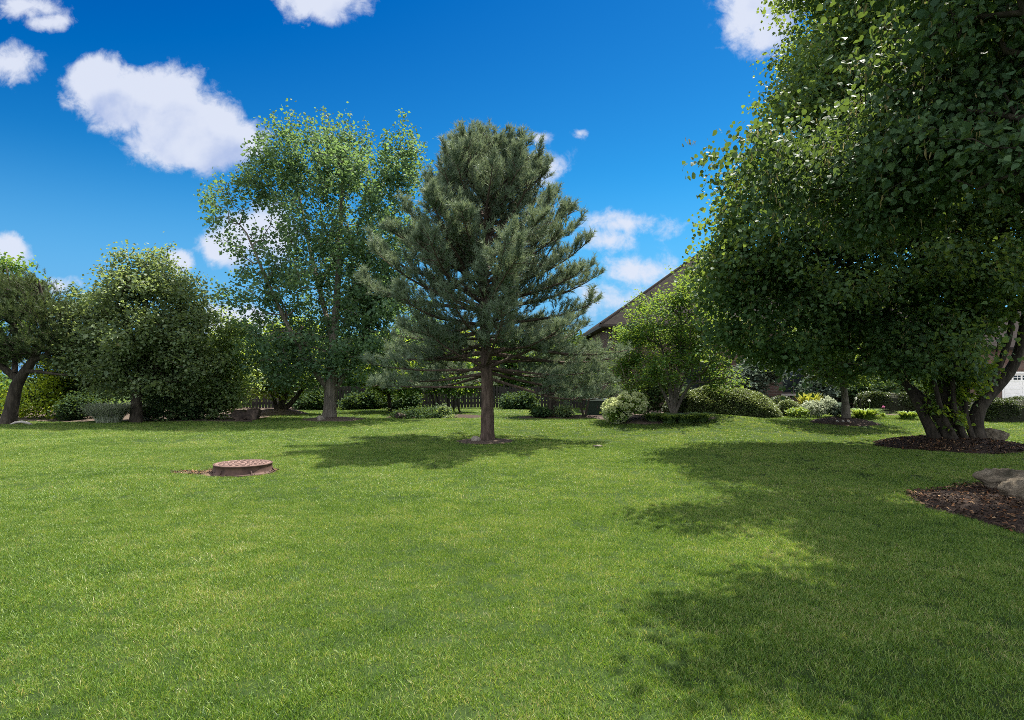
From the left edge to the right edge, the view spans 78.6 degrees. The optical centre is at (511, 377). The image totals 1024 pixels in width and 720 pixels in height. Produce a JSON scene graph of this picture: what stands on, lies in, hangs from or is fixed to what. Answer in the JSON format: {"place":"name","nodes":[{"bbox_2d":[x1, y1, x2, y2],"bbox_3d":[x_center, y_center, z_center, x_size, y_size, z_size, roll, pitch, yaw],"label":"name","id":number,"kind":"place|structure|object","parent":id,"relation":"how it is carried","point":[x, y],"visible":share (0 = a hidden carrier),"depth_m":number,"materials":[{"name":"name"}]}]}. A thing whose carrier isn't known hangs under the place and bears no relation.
{"place":"outdoors","nodes":[
{"label":"outdoors","id":0,"kind":"place"},
{"bbox_2d":[73,401,142,422],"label":"ornamental grass","id":1,"kind":"object","parent":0,"point":[106,412],"depth_m":21.47,"materials":[{"name":"green plant"}]},
{"bbox_2d":[129,404,151,419],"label":"ornamental grass","id":2,"kind":"object","parent":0,"point":[144,417],"depth_m":23.43,"materials":[{"name":"green plant"}]},
{"bbox_2d":[0,378,1023,719],"bbox_3d":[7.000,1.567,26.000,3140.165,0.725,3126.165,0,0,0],"label":"lawn","id":3,"kind":"structure","parent":0,"point":[442,642],"depth_m":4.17,"materials":[{"name":"green plant"}]},
{"bbox_2d":[11,420,31,424],"bbox_3d":[-16.624,1.554,21.186,0.734,0.193,0.125,0,0,-4],"label":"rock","id":4,"kind":"object","parent":3,"relation":"on","point":[24,422],"visible":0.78,"depth_m":21.15,"materials":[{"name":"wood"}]},
{"bbox_2d":[0,264,95,424],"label":"tree","id":5,"kind":"object","parent":3,"relation":"on","point":[18,304],"visible":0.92,"depth_m":21.16,"materials":[{"name":"green plant"}]},
{"bbox_2d":[34,231,234,422],"bbox_3d":[-12.820,-1.731,22.233,6.166,6.772,5.875,0,0,0],"label":"linden tree","id":6,"kind":"object","parent":3,"relation":"on","point":[140,356],"visible":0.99,"depth_m":21.37,"materials":[{"name":"green plant"}]},
{"bbox_2d":[0,406,299,421],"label":"mulch border","id":7,"kind":"object","parent":3,"relation":"on","point":[126,418],"visible":0.11,"depth_m":23.51,"materials":[{"name":"brown soil"}]},
{"bbox_2d":[0,359,29,398],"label":"shade tree","id":8,"kind":"object","parent":7,"relation":"on","point":[5,377],"visible":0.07,"depth_m":31.75,"materials":[{"name":"green plant"}]},
{"bbox_2d":[0,370,31,415],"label":"shrub","id":9,"kind":"object","parent":7,"relation":"on","point":[4,384],"visible":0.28,"depth_m":25.97,"materials":[{"name":"green plant"}]},
{"bbox_2d":[0,252,58,372],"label":"shade tree","id":10,"kind":"object","parent":7,"relation":"on","point":[8,263],"visible":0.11,"depth_m":28.48,"materials":[{"name":"green plant"}]},
{"bbox_2d":[0,356,81,418],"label":"shrub","id":11,"kind":"object","parent":7,"relation":"on","point":[43,386],"visible":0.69,"depth_m":23.79,"materials":[{"name":"green plant"}]},
{"bbox_2d":[20,280,126,416],"bbox_3d":[-17.675,-1.174,25.377,4.138,5.615,4.902,0,0,0],"label":"shade tree","id":12,"kind":"object","parent":7,"relation":"on","point":[71,388],"visible":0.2,"depth_m":24.63,"materials":[{"name":"green plant"}]},
{"bbox_2d":[47,389,104,420],"bbox_3d":[-16.318,1.023,23.653,1.568,1.258,2.204,0,0,0],"label":"shrub","id":13,"kind":"object","parent":7,"relation":"on","point":[66,409],"visible":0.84,"depth_m":23.23,"materials":[{"name":"green plant"}]},
{"bbox_2d":[104,368,175,402],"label":"shade tree","id":14,"kind":"object","parent":7,"relation":"on","point":[122,401],"visible":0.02,"depth_m":31.28,"materials":[{"name":"green plant"}]},
{"bbox_2d":[142,390,210,420],"bbox_3d":[-12.931,1.025,23.671,3.377,1.269,2.353,0,0,0],"label":"shrub","id":15,"kind":"object","parent":7,"relation":"on","point":[155,413],"visible":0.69,"depth_m":23.09,"materials":[{"name":"green plant"}]},
{"bbox_2d":[153,305,281,420],"bbox_3d":[-11.332,-0.565,23.929,4.576,4.438,4.741,0,0,0],"label":"bushy tree","id":16,"kind":"object","parent":7,"relation":"on","point":[228,393],"visible":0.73,"depth_m":23.28,"materials":[{"name":"green plant"}]},
{"bbox_2d":[231,409,246,419],"bbox_3d":[-10.166,1.407,23.479,0.671,0.392,0.509,0,0,0],"label":"stone block","id":17,"kind":"object","parent":7,"relation":"on","point":[238,414],"depth_m":23.28,"materials":[{"name":"stone"}]},
{"bbox_2d":[245,408,261,419],"bbox_3d":[-9.678,1.409,23.405,0.533,0.514,0.465,0,0,0],"label":"stone block","id":18,"kind":"object","parent":7,"relation":"on","point":[253,413],"depth_m":23.21,"materials":[{"name":"grey stone"}]},
{"bbox_2d":[242,307,340,409],"bbox_3d":[-9.571,-0.811,27.178,5.699,4.785,4.016,0,0,0],"label":"tree","id":19,"kind":"object","parent":7,"relation":"on","point":[284,397],"visible":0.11,"depth_m":27.20,"materials":[{"name":"green plant"}]},
{"bbox_2d":[285,388,323,409],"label":"shrub","id":20,"kind":"object","parent":7,"relation":"on","point":[313,401],"visible":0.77,"depth_m":30.75,"materials":[{"name":"green plant"}]},
{"bbox_2d":[195,468,278,475],"bbox_3d":[-4.642,1.587,10.606,1.331,0.093,1.046,0,0,0],"label":"soil patch","id":21,"kind":"object","parent":3,"relation":"on","point":[206,473],"visible":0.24,"depth_m":10.43,"materials":[{"name":"brown soil"}]},
{"bbox_2d":[171,469,208,473],"bbox_3d":[-5.354,1.573,10.424,0.687,0.101,0.308,0,0,0],"label":"soil patch","id":22,"kind":"object","parent":21,"relation":"on","point":[191,471],"visible":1,"depth_m":10.39,"materials":[{"name":"brown soil"}]},
{"bbox_2d":[210,459,275,476],"bbox_3d":[-4.560,1.536,10.620,1.040,0.176,1.040,0,0,0],"label":"manhole riser","id":23,"kind":"object","parent":21,"relation":"on","point":[244,468],"visible":0.98,"depth_m":10.31,"materials":[{"name":"metal"}]},
{"bbox_2d":[235,330,293,401],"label":"shade tree","id":24,"kind":"object","parent":3,"relation":"on","point":[251,375],"depth_m":37.37,"materials":[{"name":"green plant"}]},
{"bbox_2d":[261,409,307,414],"bbox_3d":[-10.171,1.498,27.274,2.606,0.287,2.247,0,0,0],"label":"mulch bed","id":25,"kind":"object","parent":3,"relation":"on","point":[278,412],"visible":0.84,"depth_m":26.71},
{"bbox_2d":[193,98,451,417],"bbox_3d":[-6.806,-4.477,23.746,9.770,12.318,6.420,0,0,-23],"label":"cottonwood tree","id":26,"kind":"object","parent":3,"relation":"on","point":[342,355],"visible":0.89,"depth_m":23.00,"materials":[{"name":"green plant"}]},
{"bbox_2d":[302,417,363,421],"bbox_3d":[-6.766,1.563,23.615,2.466,0.154,1.809,0,0,0],"label":"mulch bed","id":27,"kind":"object","parent":3,"relation":"on","point":[335,419],"visible":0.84,"depth_m":23.18,"materials":[{"name":"brown wood"}]},
{"bbox_2d":[316,415,325,420],"bbox_3d":[-7.021,1.510,23.006,0.342,0.237,0.273,0,0,0],"label":"rock","id":28,"kind":"object","parent":27,"relation":"on","point":[320,417],"visible":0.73,"depth_m":22.90,"materials":[{"name":"stone"}]},
{"bbox_2d":[337,386,383,409],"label":"shrub","id":29,"kind":"object","parent":3,"relation":"on","point":[357,401],"visible":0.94,"depth_m":30.80,"materials":[{"name":"green plant"}]},
{"bbox_2d":[338,323,383,397],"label":"shade tree","id":30,"kind":"object","parent":3,"relation":"on","point":[350,382],"visible":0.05,"depth_m":38.40,"materials":[{"name":"green plant"}]},
{"bbox_2d":[350,332,420,410],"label":"tree","id":31,"kind":"object","parent":3,"relation":"on","point":[385,392],"visible":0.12,"depth_m":28.67,"materials":[{"name":"green plant"}]},
{"bbox_2d":[395,412,405,418],"bbox_3d":[-4.333,1.521,24.249,0.429,0.368,0.384,0,0,0],"label":"rock","id":32,"kind":"object","parent":3,"relation":"on","point":[400,415],"visible":0.66,"depth_m":24.14,"materials":[{"name":"stone"}]},
{"bbox_2d":[205,385,597,407],"bbox_3d":[-6.543,1.050,32.281,21.915,1.300,0.183,0,0,0],"label":"wooden fence","id":33,"kind":"object","parent":3,"relation":"on","point":[471,402],"visible":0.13,"depth_m":32.20,"materials":[{"name":"brown wood"}]},
{"bbox_2d":[380,390,423,409],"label":"shrub","id":34,"kind":"object","parent":3,"relation":"on","point":[414,401],"visible":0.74,"depth_m":30.82,"materials":[{"name":"green plant"}]},
{"bbox_2d":[386,414,480,417],"bbox_3d":[-3.103,1.557,25.547,4.200,0.146,2.638,0,0,0],"label":"mulch bed","id":35,"kind":"object","parent":3,"relation":"on","point":[465,416],"visible":0.2,"depth_m":25.02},
{"bbox_2d":[388,403,454,418],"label":"juniper","id":36,"kind":"object","parent":35,"relation":"on","point":[425,412],"visible":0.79,"depth_m":24.45,"materials":[{"name":"green plant"}]},
{"bbox_2d":[435,402,455,417],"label":"shrub","id":37,"kind":"object","parent":35,"relation":"on","point":[445,408],"visible":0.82,"depth_m":24.38,"materials":[{"name":"green plant"}]},
{"bbox_2d":[387,344,480,411],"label":"tree","id":38,"kind":"object","parent":3,"relation":"on","point":[460,391],"visible":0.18,"depth_m":27.95,"materials":[{"name":"green plant"}]},
{"bbox_2d":[434,330,503,401],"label":"shade tree","id":39,"kind":"object","parent":3,"relation":"on","point":[501,385],"visible":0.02,"depth_m":38.54,"materials":[{"name":"green plant"}]},
{"bbox_2d":[457,438,513,443],"bbox_3d":[-0.674,1.573,15.659,1.539,0.118,1.109,0,0,0],"label":"mulch bed","id":40,"kind":"object","parent":3,"relation":"on","point":[493,441],"visible":0.75,"depth_m":15.37,"materials":[{"name":"brown wood"}]},
{"bbox_2d":[471,436,480,440],"bbox_3d":[-0.897,1.532,15.506,0.227,0.174,0.201,0,0,-20],"label":"rock","id":41,"kind":"object","parent":40,"relation":"on","point":[475,438],"visible":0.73,"depth_m":15.45,"materials":[{"name":"stone"}]},
{"bbox_2d":[354,116,633,439],"bbox_3d":[-0.689,-2.485,16.018,6.386,8.319,6.647,0,0,44],"label":"pine tree","id":42,"kind":"object","parent":3,"relation":"on","point":[495,172],"visible":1,"depth_m":15.00,"materials":[{"name":"green plant"}]},
{"bbox_2d":[476,337,545,400],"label":"shade tree","id":43,"kind":"object","parent":3,"relation":"on","point":[508,366],"visible":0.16,"depth_m":39.13,"materials":[{"name":"green plant"}]},
{"bbox_2d":[495,388,542,409],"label":"shrub","id":44,"kind":"object","parent":3,"relation":"on","point":[524,400],"visible":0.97,"depth_m":30.87,"materials":[{"name":"green plant"}]},
{"bbox_2d":[517,415,602,418],"bbox_3d":[2.053,1.571,24.989,3.822,0.128,1.840,0,0,0],"label":"mulch bed","id":45,"kind":"object","parent":3,"relation":"on","point":[574,417],"visible":0.5,"depth_m":24.52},
{"bbox_2d":[529,404,554,416],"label":"shrub","id":46,"kind":"object","parent":45,"relation":"on","point":[539,411],"visible":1,"depth_m":24.54,"materials":[{"name":"green plant"}]},
{"bbox_2d":[514,324,603,415],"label":"shade tree","id":47,"kind":"object","parent":45,"relation":"on","point":[572,340],"visible":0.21,"depth_m":25.54,"materials":[{"name":"green plant"}]},
{"bbox_2d":[552,404,574,417],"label":"shrub","id":48,"kind":"object","parent":45,"relation":"on","point":[566,411],"visible":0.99,"depth_m":24.50,"materials":[{"name":"green plant"}]},
{"bbox_2d":[562,358,616,416],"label":"tree","id":49,"kind":"object","parent":45,"relation":"on","point":[586,410],"visible":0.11,"depth_m":24.55,"materials":[{"name":"green plant"}]},
{"bbox_2d":[577,335,591,395],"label":"shade tree","id":50,"kind":"object","parent":3,"relation":"on","point":[587,338],"visible":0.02,"depth_m":36.20,"materials":[{"name":"green plant"}]},
{"bbox_2d":[586,398,606,414],"bbox_3d":[3.544,1.256,26.200,0.900,0.770,0.660,0,0,0],"label":"utility cabinet","id":51,"kind":"object","parent":3,"relation":"on","point":[594,406],"visible":0.59,"depth_m":25.90,"materials":[{"name":"green metal"}]},
{"bbox_2d":[618,366,691,413],"bbox_3d":[5.919,0.540,26.048,3.295,2.201,2.179,0,0,0],"label":"shrub","id":52,"kind":"object","parent":3,"relation":"on","point":[654,393],"visible":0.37,"depth_m":25.69,"materials":[{"name":"green plant"}]},
{"bbox_2d":[617,413,715,423],"bbox_3d":[4.698,1.299,20.001,3.445,0.318,3.163,0,0,0],"label":"mulch bed","id":53,"kind":"object","parent":3,"relation":"on","point":[640,419],"visible":0.17,"depth_m":19.18,"materials":[{"name":"brown wood"}]},
{"bbox_2d":[599,390,651,423],"bbox_3d":[3.526,0.931,19.393,1.614,1.063,1.355,0,0,0],"label":"hydrangea","id":54,"kind":"object","parent":53,"relation":"on","point":[625,403],"visible":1,"depth_m":19.10,"materials":[{"name":"green plant"}]},
{"bbox_2d":[642,412,667,421],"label":"hosta","id":55,"kind":"object","parent":53,"relation":"on","point":[651,416],"visible":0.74,"depth_m":18.75,"materials":[{"name":"green plant"}]},
{"bbox_2d":[654,413,683,423],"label":"hosta","id":56,"kind":"object","parent":53,"relation":"on","point":[667,418],"visible":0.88,"depth_m":18.35,"materials":[{"name":"green plant"}]},
{"bbox_2d":[602,265,750,412],"bbox_3d":[5.358,-1.239,20.415,4.624,5.057,4.516,0,0,0],"label":"ornamental tree","id":57,"kind":"object","parent":53,"relation":"on","point":[682,357],"visible":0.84,"depth_m":20.17,"materials":[{"name":"green plant"}]},
{"bbox_2d":[673,412,697,423],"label":"hosta","id":58,"kind":"object","parent":53,"relation":"on","point":[687,419],"visible":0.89,"depth_m":18.24,"materials":[{"name":"green plant"}]},
{"bbox_2d":[682,411,716,421],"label":"hosta","id":59,"kind":"object","parent":53,"relation":"on","point":[704,417],"visible":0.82,"depth_m":18.47,"materials":[{"name":"green plant"}]},
{"bbox_2d":[579,405,897,419],"bbox_3d":[13.600,1.466,25.800,20.800,0.315,8.400,0,0,0],"label":"mulch border","id":60,"kind":"object","parent":3,"relation":"on","point":[599,418],"visible":0.02,"depth_m":26.68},
{"bbox_2d":[661,390,689,412],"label":"clipped hedge","id":61,"kind":"object","parent":60,"relation":"on","point":[665,409],"visible":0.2,"depth_m":21.93,"materials":[{"name":"green plant"}]},
{"bbox_2d":[683,384,782,417],"bbox_3d":[7.694,0.886,22.291,3.650,1.376,2.691,0,0,0],"label":"clipped hedge","id":62,"kind":"object","parent":60,"relation":"on","point":[745,402],"visible":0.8,"depth_m":21.31,"materials":[{"name":"green plant"}]},
{"bbox_2d":[719,355,796,396],"bbox_3d":[10.713,0.177,27.109,3.515,2.538,3.025,0,0,0],"label":"dogwood","id":63,"kind":"object","parent":60,"relation":"on","point":[757,380],"visible":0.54,"depth_m":26.85,"materials":[{"name":"green plant"}]},
{"bbox_2d":[770,395,793,405],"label":"boxwood","id":64,"kind":"object","parent":60,"relation":"on","point":[776,399],"visible":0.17,"depth_m":24.40,"materials":[{"name":"green plant"}]},
{"bbox_2d":[795,392,823,407],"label":"gold shrub","id":65,"kind":"object","parent":60,"relation":"on","point":[801,399],"visible":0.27,"depth_m":23.40,"materials":[{"name":"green plant"}]},
{"bbox_2d":[794,375,840,408],"bbox_3d":[13.512,0.489,27.664,1.994,1.885,2.143,0,0,0],"label":"shrub","id":66,"kind":"object","parent":60,"relation":"on","point":[829,390],"visible":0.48,"depth_m":27.22,"materials":[{"name":"green plant"}]},
{"bbox_2d":[833,375,877,407],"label":"shrub","id":67,"kind":"object","parent":60,"relation":"on","point":[852,394],"visible":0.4,"depth_m":27.16,"materials":[{"name":"green plant"}]},
{"bbox_2d":[853,390,915,413],"bbox_3d":[14.473,0.958,24.220,2.263,0.921,1.399,0,0,0],"label":"clipped hedge","id":68,"kind":"object","parent":60,"relation":"on","point":[894,403],"visible":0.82,"depth_m":23.67,"materials":[{"name":"green plant"}]},
{"bbox_2d":[866,376,925,393],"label":"shrub","id":69,"kind":"object","parent":60,"relation":"on","point":[883,388],"visible":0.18,"depth_m":26.23,"materials":[{"name":"green plant"}]},
{"bbox_2d":[915,378,935,401],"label":"shrub","id":70,"kind":"object","parent":60,"relation":"on","point":[929,394],"visible":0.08,"depth_m":27.15,"materials":[{"name":"green plant"}]},
{"bbox_2d":[777,399,799,415],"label":"boxwood","id":71,"kind":"object","parent":3,"relation":"on","point":[783,405],"visible":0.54,"depth_m":22.35,"materials":[{"name":"green plant"}]},
{"bbox_2d":[785,406,810,416],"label":"perennial","id":72,"kind":"object","parent":3,"relation":"on","point":[793,411],"visible":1,"depth_m":21.45,"materials":[{"name":"green plant"}]},
{"bbox_2d":[581,251,1023,410],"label":"brick house","id":73,"kind":"structure","parent":3,"relation":"on","point":[1014,386],"depth_m":30.57,"materials":[{"name":"brown brick"}]},
{"bbox_2d":[683,363,715,389],"bbox_3d":[9.000,-0.010,30.095,1.594,1.574,0.070,0,0,0],"label":"window","id":74,"kind":"structure","parent":73,"relation":"in","point":[695,386],"depth_m":30.09,"materials":[{"name":"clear glass"}]},
{"bbox_2d":[781,365,804,395],"bbox_3d":[13.525,0.042,30.030,1.270,1.677,0.200,0,0,0],"label":"window","id":75,"kind":"structure","parent":73,"relation":"in","point":[787,392],"depth_m":30.09,"materials":[{"name":"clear glass"}]},
{"bbox_2d":[1004,374,1023,397],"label":"garage door","id":76,"kind":"structure","parent":73,"relation":"in","point":[1015,387],"depth_m":42.11,"materials":[{"name":"white paint"}]},
{"bbox_2d":[800,395,839,416],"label":"perennial","id":77,"kind":"object","parent":3,"relation":"on","point":[813,406],"visible":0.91,"depth_m":21.65,"materials":[{"name":"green plant"}]},
{"bbox_2d":[765,262,893,417],"bbox_3d":[10.419,-1.176,19.833,4.451,5.214,4.811,0,0,-21],"label":"young tree","id":78,"kind":"object","parent":3,"relation":"on","point":[845,405],"visible":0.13,"depth_m":19.55,"materials":[{"name":"green plant"}]},
{"bbox_2d":[665,0,1023,439],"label":"linden tree","id":79,"kind":"object","parent":3,"relation":"on","point":[972,285],"visible":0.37,"depth_m":13.47,"materials":[{"name":"green plant"}]},
{"bbox_2d":[810,416,880,425],"bbox_3d":[10.521,1.379,19.890,2.112,0.255,1.636,0,0,0],"label":"mulch bed","id":80,"kind":"object","parent":3,"relation":"on","point":[852,422],"visible":0.98,"depth_m":19.50,"materials":[{"name":"brown wood"}]},
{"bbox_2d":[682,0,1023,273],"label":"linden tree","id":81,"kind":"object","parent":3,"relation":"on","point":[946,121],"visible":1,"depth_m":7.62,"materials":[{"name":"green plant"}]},
{"bbox_2d":[850,408,888,418],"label":"daylily","id":82,"kind":"object","parent":3,"relation":"on","point":[864,413],"visible":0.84,"depth_m":21.17,"materials":[{"name":"green plant"}]},
{"bbox_2d":[878,406,888,416],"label":"flower","id":83,"kind":"object","parent":3,"relation":"on","point":[883,413],"visible":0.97,"depth_m":21.59,"materials":[{"name":"green plant"}]},
{"bbox_2d":[892,411,917,419],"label":"daylily","id":84,"kind":"object","parent":3,"relation":"on","point":[908,415],"visible":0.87,"depth_m":20.66,"materials":[{"name":"green plant"}]},
{"bbox_2d":[873,435,1023,453],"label":"mulch bed","id":85,"kind":"object","parent":3,"relation":"on","point":[978,445],"visible":0.79,"depth_m":13.85,"materials":[{"name":"brown wood"}]},
{"bbox_2d":[909,358,1004,433],"bbox_3d":[10.432,0.428,14.634,2.291,2.261,1.770,0,0,15],"label":"sucker shrub","id":86,"kind":"object","parent":85,"relation":"on","point":[962,389],"visible":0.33,"depth_m":14.33,"materials":[{"name":"green plant"}]},
{"bbox_2d":[985,428,1009,440],"bbox_3d":[11.152,1.374,14.502,0.589,0.400,0.384,0,0,13],"label":"boulder","id":87,"kind":"object","parent":85,"relation":"on","point":[996,434],"visible":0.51,"depth_m":14.36,"materials":[{"name":"grey stone"}]},
{"bbox_2d":[904,481,1023,533],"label":"mulch bed","id":88,"kind":"object","parent":3,"relation":"on","point":[979,501],"visible":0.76,"depth_m":7.58,"materials":[{"name":"brown wood"}]},
{"bbox_2d":[972,468,1023,489],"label":"boulder","id":89,"kind":"object","parent":88,"relation":"on","point":[993,478],"visible":0.62,"depth_m":8.66,"materials":[{"name":"grey stone"}]},
{"bbox_2d":[997,476,1023,499],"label":"boulder","id":90,"kind":"object","parent":88,"relation":"on","point":[1012,487],"visible":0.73,"depth_m":7.84,"materials":[{"name":"grey stone"}]},
{"bbox_2d":[968,396,1023,421],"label":"clipped hedge","id":91,"kind":"object","parent":3,"relation":"on","point":[1009,409],"visible":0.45,"depth_m":20.16,"materials":[{"name":"green plant"}]},
{"bbox_2d":[0,0,1023,377],"label":"sky","id":92,"kind":"structure","parent":0,"point":[114,114],"materials":[{"name":"blue"}]},
{"bbox_2d":[828,402,840,416],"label":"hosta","id":93,"kind":"object","parent":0,"point":[836,413],"visible":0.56,"depth_m":21.64,"materials":[{"name":"green plant"}]}
]}

